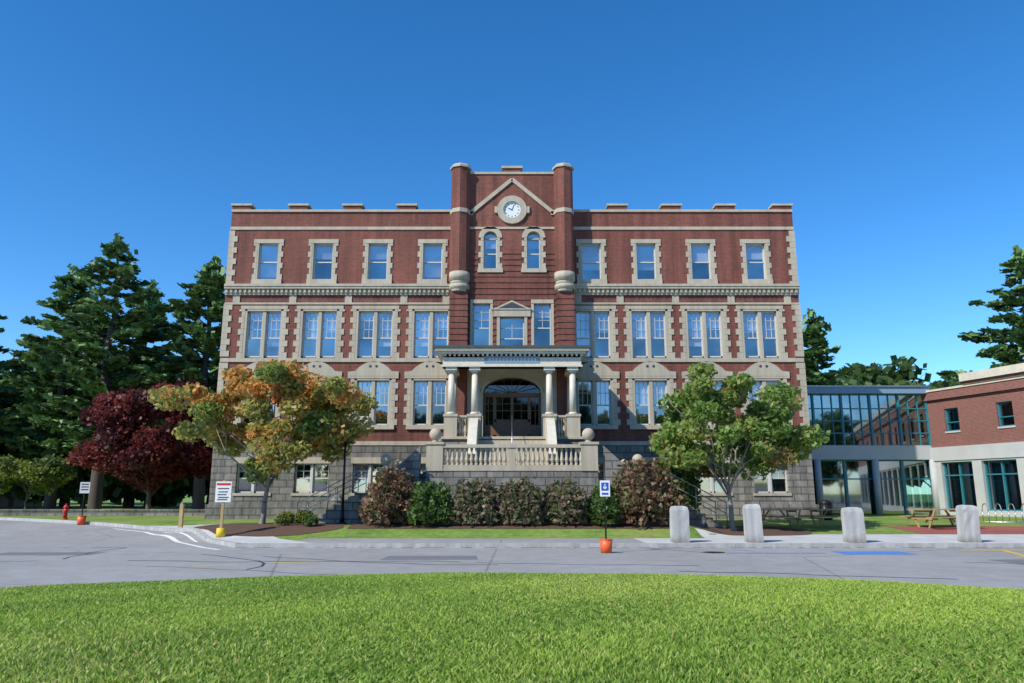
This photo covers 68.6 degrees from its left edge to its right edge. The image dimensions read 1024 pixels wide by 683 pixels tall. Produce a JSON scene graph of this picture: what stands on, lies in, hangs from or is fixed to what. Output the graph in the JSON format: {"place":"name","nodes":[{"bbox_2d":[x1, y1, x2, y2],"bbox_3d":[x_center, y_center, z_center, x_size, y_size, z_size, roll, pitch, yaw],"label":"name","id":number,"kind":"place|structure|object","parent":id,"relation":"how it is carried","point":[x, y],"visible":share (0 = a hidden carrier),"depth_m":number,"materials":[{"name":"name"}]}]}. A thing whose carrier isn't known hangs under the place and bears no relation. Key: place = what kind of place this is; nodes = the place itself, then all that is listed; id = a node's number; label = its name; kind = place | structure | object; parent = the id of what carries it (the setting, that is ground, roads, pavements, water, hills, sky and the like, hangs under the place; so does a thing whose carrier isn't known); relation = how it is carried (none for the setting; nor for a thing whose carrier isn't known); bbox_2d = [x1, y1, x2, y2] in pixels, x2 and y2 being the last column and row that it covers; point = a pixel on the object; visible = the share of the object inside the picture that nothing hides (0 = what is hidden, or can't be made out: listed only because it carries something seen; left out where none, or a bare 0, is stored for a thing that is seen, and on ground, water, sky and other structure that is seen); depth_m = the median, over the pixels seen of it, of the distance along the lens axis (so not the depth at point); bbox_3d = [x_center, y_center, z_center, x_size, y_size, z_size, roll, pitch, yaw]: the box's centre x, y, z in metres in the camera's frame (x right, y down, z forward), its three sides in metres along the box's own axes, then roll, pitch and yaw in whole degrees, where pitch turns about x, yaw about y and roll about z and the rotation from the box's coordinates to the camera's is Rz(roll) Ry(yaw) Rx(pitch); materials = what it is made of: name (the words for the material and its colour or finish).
{"place":"outdoors","nodes":[
{"label":"outdoors","id":0,"kind":"place"},
{"bbox_2d":[147,358,378,523],"bbox_3d":[-9.827,4.188,31.593,8.336,7.036,7.851,0,-12,0],"label":"tree","id":1,"kind":"object","parent":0,"point":[307,402],"depth_m":29.97,"materials":[{"name":"plant"}]},
{"bbox_2d":[358,467,422,524],"bbox_3d":[-4.769,6.154,29.823,2.896,2.353,2.593,0,-12,0],"label":"barberry shrub","id":2,"kind":"object","parent":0,"point":[395,501],"depth_m":29.27,"materials":[{"name":"plant"}]},
{"bbox_2d":[448,477,501,524],"bbox_3d":[-1.447,6.360,29.824,2.169,1.950,2.352,0,-12,0],"label":"brown shrub","id":3,"kind":"object","parent":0,"point":[472,498],"depth_m":29.17,"materials":[{"name":"plant"}]},
{"bbox_2d":[8,605,1010,682],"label":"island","id":4,"kind":"structure","parent":0,"point":[525,664],"depth_m":6.27,"materials":[{"name":"green plant"}]},
{"bbox_2d":[0,571,1023,682],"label":"grass","id":5,"kind":"structure","parent":4,"relation":"on","point":[50,633],"depth_m":7.88,"materials":[{"name":"green plant"}]},
{"bbox_2d":[0,517,1023,588],"bbox_3d":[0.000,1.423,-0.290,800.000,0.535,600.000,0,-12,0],"label":"roads","id":6,"kind":"structure","parent":0,"point":[37,552],"depth_m":21.85,"materials":[{"name":"grey asphalt"}]},
{"bbox_2d":[77,482,89,524],"bbox_3d":[-19.500,7.363,34.117,0.400,1.900,0.400,4,-12,-20],"label":"sign","id":7,"kind":"object","parent":6,"relation":"on","point":[84,489],"visible":1,"depth_m":34.15,"materials":[{"name":"white plastic"}]},
{"bbox_2d":[274,511,296,524],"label":"shrub","id":8,"kind":"object","parent":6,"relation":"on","point":[283,517],"depth_m":29.24,"materials":[{"name":"green plant"}]},
{"bbox_2d":[295,509,312,524],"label":"shrub","id":9,"kind":"object","parent":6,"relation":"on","point":[299,515],"depth_m":29.58,"materials":[{"name":"green plant"}]},
{"bbox_2d":[301,514,318,525],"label":"shrub","id":10,"kind":"object","parent":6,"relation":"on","point":[312,519],"depth_m":28.93,"materials":[{"name":"green plant"}]},
{"bbox_2d":[599,455,612,552],"bbox_3d":[2.780,4.835,22.386,0.390,2.850,0.400,0,-12,0],"label":"accessible parking sign","id":11,"kind":"object","parent":6,"relation":"on","point":[605,545],"visible":1,"depth_m":22.36,"materials":[{"name":"white plastic"}]},
{"bbox_2d":[900,508,981,528],"bbox_3d":[17.900,7.393,31.356,2.400,0.821,1.820,2,-12,-12],"label":"picnic table","id":12,"kind":"object","parent":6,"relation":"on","point":[933,517],"visible":0.75,"depth_m":31.37,"materials":[{"name":"brown wood"}]},
{"bbox_2d":[0,496,1023,540],"bbox_3d":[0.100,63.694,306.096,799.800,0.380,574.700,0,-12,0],"label":"lawn","id":13,"kind":"structure","parent":0,"point":[875,523],"depth_m":32.26,"materials":[{"name":"green plant"}]},
{"bbox_2d":[0,416,30,506],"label":"wall tree","id":14,"kind":"object","parent":13,"relation":"on","point":[4,451],"depth_m":67.38,"materials":[{"name":"green plant"}]},
{"bbox_2d":[0,315,31,424],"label":"pine","id":15,"kind":"object","parent":13,"relation":"on","point":[15,418],"depth_m":61.52,"materials":[{"name":"green plant"}]},
{"bbox_2d":[0,493,42,506],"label":"hedge","id":16,"kind":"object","parent":13,"relation":"on","point":[4,501],"depth_m":71.35,"materials":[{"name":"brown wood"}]},
{"bbox_2d":[0,371,52,418],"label":"tree","id":17,"kind":"object","parent":13,"relation":"on","point":[10,378],"visible":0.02,"depth_m":86.59,"materials":[{"name":"green plant"}]},
{"bbox_2d":[0,453,77,508],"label":"tree","id":18,"kind":"object","parent":13,"relation":"on","point":[51,469],"depth_m":50.73,"materials":[{"name":"green plant"}]},
{"bbox_2d":[0,407,86,504],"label":"wall tree","id":19,"kind":"object","parent":13,"relation":"on","point":[20,492],"depth_m":65.94,"materials":[{"name":"green plant"}]},
{"bbox_2d":[11,294,105,506],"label":"pine","id":20,"kind":"object","parent":13,"relation":"on","point":[33,371],"depth_m":70.32,"materials":[{"name":"green plant"}]},
{"bbox_2d":[0,263,129,508],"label":"pine","id":21,"kind":"object","parent":13,"relation":"on","point":[39,377],"depth_m":62.14,"materials":[{"name":"green plant"}]},
{"bbox_2d":[61,504,69,519],"bbox_3d":[-21.600,8.222,36.274,0.320,0.750,0.310,0,-12,0],"label":"hydrant","id":22,"kind":"object","parent":13,"relation":"on","point":[65,510],"visible":1,"depth_m":36.21,"materials":[{"name":"red metal"}]},
{"bbox_2d":[19,381,144,507],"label":"tree","id":23,"kind":"object","parent":13,"relation":"on","point":[113,488],"depth_m":64.00,"materials":[{"name":"green plant"}]},
{"bbox_2d":[0,509,204,515],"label":"stone wall","id":24,"kind":"structure","parent":13,"relation":"on","point":[100,512],"depth_m":41.92,"materials":[{"name":"stone"}]},
{"bbox_2d":[16,232,190,508],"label":"pine","id":25,"kind":"object","parent":13,"relation":"on","point":[131,324],"depth_m":57.37,"materials":[{"name":"green plant"}]},
{"bbox_2d":[65,377,214,508],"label":"japanese maple","id":26,"kind":"object","parent":13,"relation":"on","point":[121,428],"depth_m":43.06,"materials":[{"name":"red plant"}]},
{"bbox_2d":[110,279,188,507],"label":"pine","id":27,"kind":"object","parent":13,"relation":"on","point":[155,298],"depth_m":71.31,"materials":[{"name":"green plant"}]},
{"bbox_2d":[109,353,198,504],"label":"wall tree","id":28,"kind":"object","parent":13,"relation":"on","point":[140,365],"depth_m":84.93,"materials":[{"name":"green plant"}]},
{"bbox_2d":[120,456,210,506],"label":"hedge","id":29,"kind":"object","parent":13,"relation":"on","point":[173,493],"depth_m":68.29,"materials":[{"name":"green plant"}]},
{"bbox_2d":[132,255,226,508],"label":"pine","id":30,"kind":"object","parent":13,"relation":"on","point":[210,276],"depth_m":59.57,"materials":[{"name":"green plant"}]},
{"bbox_2d":[178,502,184,527],"bbox_3d":[-13.700,7.194,31.090,0.173,1.020,0.173,3,-12,-16],"label":"bollard","id":31,"kind":"object","parent":13,"relation":"on","point":[181,514],"visible":1,"depth_m":31.03,"materials":[{"name":"beige wood"}]},
{"bbox_2d":[174,293,224,503],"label":"pine","id":32,"kind":"object","parent":13,"relation":"on","point":[214,388],"depth_m":71.09,"materials":[{"name":"green plant"}]},
{"bbox_2d":[215,480,231,536],"bbox_3d":[-10.688,6.156,27.671,0.425,2.050,0.415,-8,-14,35],"label":"wooden sign","id":33,"kind":"object","parent":13,"relation":"on","point":[223,492],"visible":1,"depth_m":27.74,"materials":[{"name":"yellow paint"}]},
{"bbox_2d":[338,425,350,523],"bbox_3d":[-6.900,5.442,30.834,0.420,4.030,0.420,0,-12,0],"label":"lamp post","id":34,"kind":"object","parent":13,"relation":"on","point":[342,506],"visible":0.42,"depth_m":30.69,"materials":[{"name":"black metal"}]},
{"bbox_2d":[405,481,456,524],"bbox_3d":[-3.145,6.377,29.543,2.074,1.804,2.104,0,-12,0],"label":"green shrub","id":35,"kind":"object","parent":13,"relation":"on","point":[433,502],"depth_m":29.04,"materials":[{"name":"green plant"}]},
{"bbox_2d":[204,163,819,518],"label":"building","id":36,"kind":"structure","parent":13,"relation":"on","point":[649,306],"depth_m":39.10,"materials":[{"name":"brick"}]},
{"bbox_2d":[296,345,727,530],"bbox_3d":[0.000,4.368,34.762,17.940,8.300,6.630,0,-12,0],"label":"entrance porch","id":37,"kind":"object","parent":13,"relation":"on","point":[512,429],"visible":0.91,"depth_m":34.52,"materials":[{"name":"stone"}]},
{"bbox_2d":[493,475,546,524],"bbox_3d":[0.322,6.321,29.773,2.119,2.004,2.133,0,-12,0],"label":"brown shrub","id":38,"kind":"object","parent":13,"relation":"on","point":[512,498],"depth_m":29.15,"materials":[{"name":"plant"}]},
{"bbox_2d":[586,483,625,525],"bbox_3d":[3.666,6.375,29.337,1.814,1.729,1.676,0,-12,0],"label":"green shrub","id":39,"kind":"object","parent":13,"relation":"on","point":[595,506],"depth_m":28.94,"materials":[{"name":"green plant"}]},
{"bbox_2d":[650,451,702,512],"bbox_3d":[7.093,6.138,32.935,2.356,3.654,2.398,0,-12,0],"label":"shrub","id":40,"kind":"object","parent":13,"relation":"on","point":[688,476],"depth_m":32.19,"materials":[{"name":"green plant"}]},
{"bbox_2d":[669,506,689,542],"bbox_3d":[5.605,6.108,25.096,0.540,1.194,0.533,1,-12,-3],"label":"granite post","id":41,"kind":"object","parent":13,"relation":"on","point":[679,525],"visible":1,"depth_m":24.87,"materials":[{"name":"grey stone"}]},
{"bbox_2d":[742,504,763,542],"bbox_3d":[8.088,6.099,25.202,0.511,1.246,0.515,-2,-13,3],"label":"granite post","id":42,"kind":"object","parent":13,"relation":"on","point":[752,523],"visible":1,"depth_m":24.98,"materials":[{"name":"grey stone"}]},
{"bbox_2d":[742,508,809,528],"bbox_3d":[11.000,7.400,31.354,2.200,0.821,1.820,1,-12,-3],"label":"picnic table","id":43,"kind":"object","parent":13,"relation":"on","point":[787,517],"visible":0.71,"depth_m":31.00,"materials":[{"name":"brown wood"}]},
{"bbox_2d":[818,500,832,519],"bbox_3d":[14.900,7.993,35.622,0.620,0.945,0.620,0,-12,0],"label":"trash bin","id":44,"kind":"object","parent":13,"relation":"on","point":[825,504],"visible":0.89,"depth_m":35.41,"materials":[{"name":"black metal"}]},
{"bbox_2d":[800,508,869,527],"bbox_3d":[13.500,7.414,31.453,2.200,0.821,1.820,0,-12,2],"label":"picnic table","id":45,"kind":"object","parent":13,"relation":"on","point":[820,517],"visible":0.64,"depth_m":31.23,"materials":[{"name":"brown wood"}]},
{"bbox_2d":[841,507,866,542],"bbox_3d":[11.393,6.119,25.044,0.554,1.154,0.553,-1,-13,2],"label":"granite post","id":46,"kind":"object","parent":13,"relation":"on","point":[853,525],"visible":0.99,"depth_m":24.82,"materials":[{"name":"grey stone"}]},
{"bbox_2d":[836,373,879,384],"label":"tree","id":47,"kind":"object","parent":13,"relation":"on","point":[855,380],"depth_m":73.27,"materials":[{"name":"green plant"}]},
{"bbox_2d":[807,385,940,514],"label":"glass link","id":48,"kind":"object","parent":13,"relation":"on","point":[862,455],"visible":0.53,"depth_m":46.97,"materials":[{"name":"glass"},{"name":"concrete"},{"name":"blue grey metal"}]},
{"bbox_2d":[819,355,931,401],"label":"tree","id":49,"kind":"object","parent":13,"relation":"on","point":[904,372],"visible":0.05,"depth_m":85.88,"materials":[{"name":"green plant"}]},
{"bbox_2d":[840,372,934,442],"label":"tree","id":50,"kind":"object","parent":13,"relation":"on","point":[869,377],"visible":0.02,"depth_m":82.34,"materials":[{"name":"green plant"}]},
{"bbox_2d":[899,380,961,474],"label":"tree","id":51,"kind":"object","parent":13,"relation":"on","point":[914,424],"visible":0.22,"depth_m":78.72,"materials":[{"name":"green plant"}]},
{"bbox_2d":[904,379,960,487],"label":"wall tree","id":52,"kind":"object","parent":13,"relation":"on","point":[910,472],"depth_m":90.79,"materials":[{"name":"plant"}]},
{"bbox_2d":[923,375,955,477],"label":"wall tree","id":53,"kind":"object","parent":13,"relation":"on","point":[945,378],"visible":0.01,"depth_m":101.14,"materials":[{"name":"green plant"}]},
{"bbox_2d":[955,505,981,542],"bbox_3d":[15.315,6.112,25.194,0.531,1.224,0.518,1,-11,3],"label":"granite post","id":54,"kind":"object","parent":13,"relation":"on","point":[968,523],"visible":1,"depth_m":25.00,"materials":[{"name":"grey stone"}]},
{"bbox_2d":[922,363,1023,516],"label":"building","id":55,"kind":"structure","parent":13,"relation":"on","point":[976,421],"depth_m":42.39,"materials":[{"name":"brick"}]},
{"bbox_2d":[981,503,1023,522],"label":"bike rack","id":56,"kind":"object","parent":13,"relation":"on","point":[1002,521],"visible":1,"depth_m":33.73,"materials":[{"name":"silver metal"}]},
{"bbox_2d":[0,0,1023,493],"label":"sky","id":57,"kind":"structure","parent":0,"point":[892,131],"materials":[{"name":"blue"}]},
{"bbox_2d":[131,494,931,539],"bbox_3d":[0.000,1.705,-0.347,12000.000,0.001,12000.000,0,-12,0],"label":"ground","id":58,"kind":"structure","parent":0,"point":[907,495],"depth_m":944.29,"materials":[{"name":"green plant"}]},
{"bbox_2d":[541,476,588,524],"bbox_3d":[2.052,6.318,29.748,2.140,1.999,2.238,0,-12,0],"label":"brown shrub","id":59,"kind":"object","parent":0,"point":[558,506],"depth_m":29.17,"materials":[{"name":"plant"}]},
{"bbox_2d":[611,458,689,525],"bbox_3d":[5.274,5.991,29.846,3.604,2.681,2.972,0,-12,0],"label":"barberry shrub","id":60,"kind":"object","parent":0,"point":[635,481],"depth_m":29.27,"materials":[{"name":"brown plant"}]},
{"bbox_2d":[648,361,830,530],"bbox_3d":[9.309,4.433,30.781,7.352,6.719,6.216,0,-12,0],"label":"tree","id":61,"kind":"object","parent":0,"point":[703,399],"depth_m":29.56,"materials":[{"name":"green plant"}]},
{"bbox_2d":[802,308,847,384],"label":"pine","id":62,"kind":"object","parent":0,"point":[815,333],"depth_m":64.55,"materials":[{"name":"green plant"}]},
{"bbox_2d":[936,245,1023,379],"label":"pine","id":63,"kind":"object","parent":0,"point":[1007,354],"depth_m":63.70,"materials":[{"name":"green plant"}]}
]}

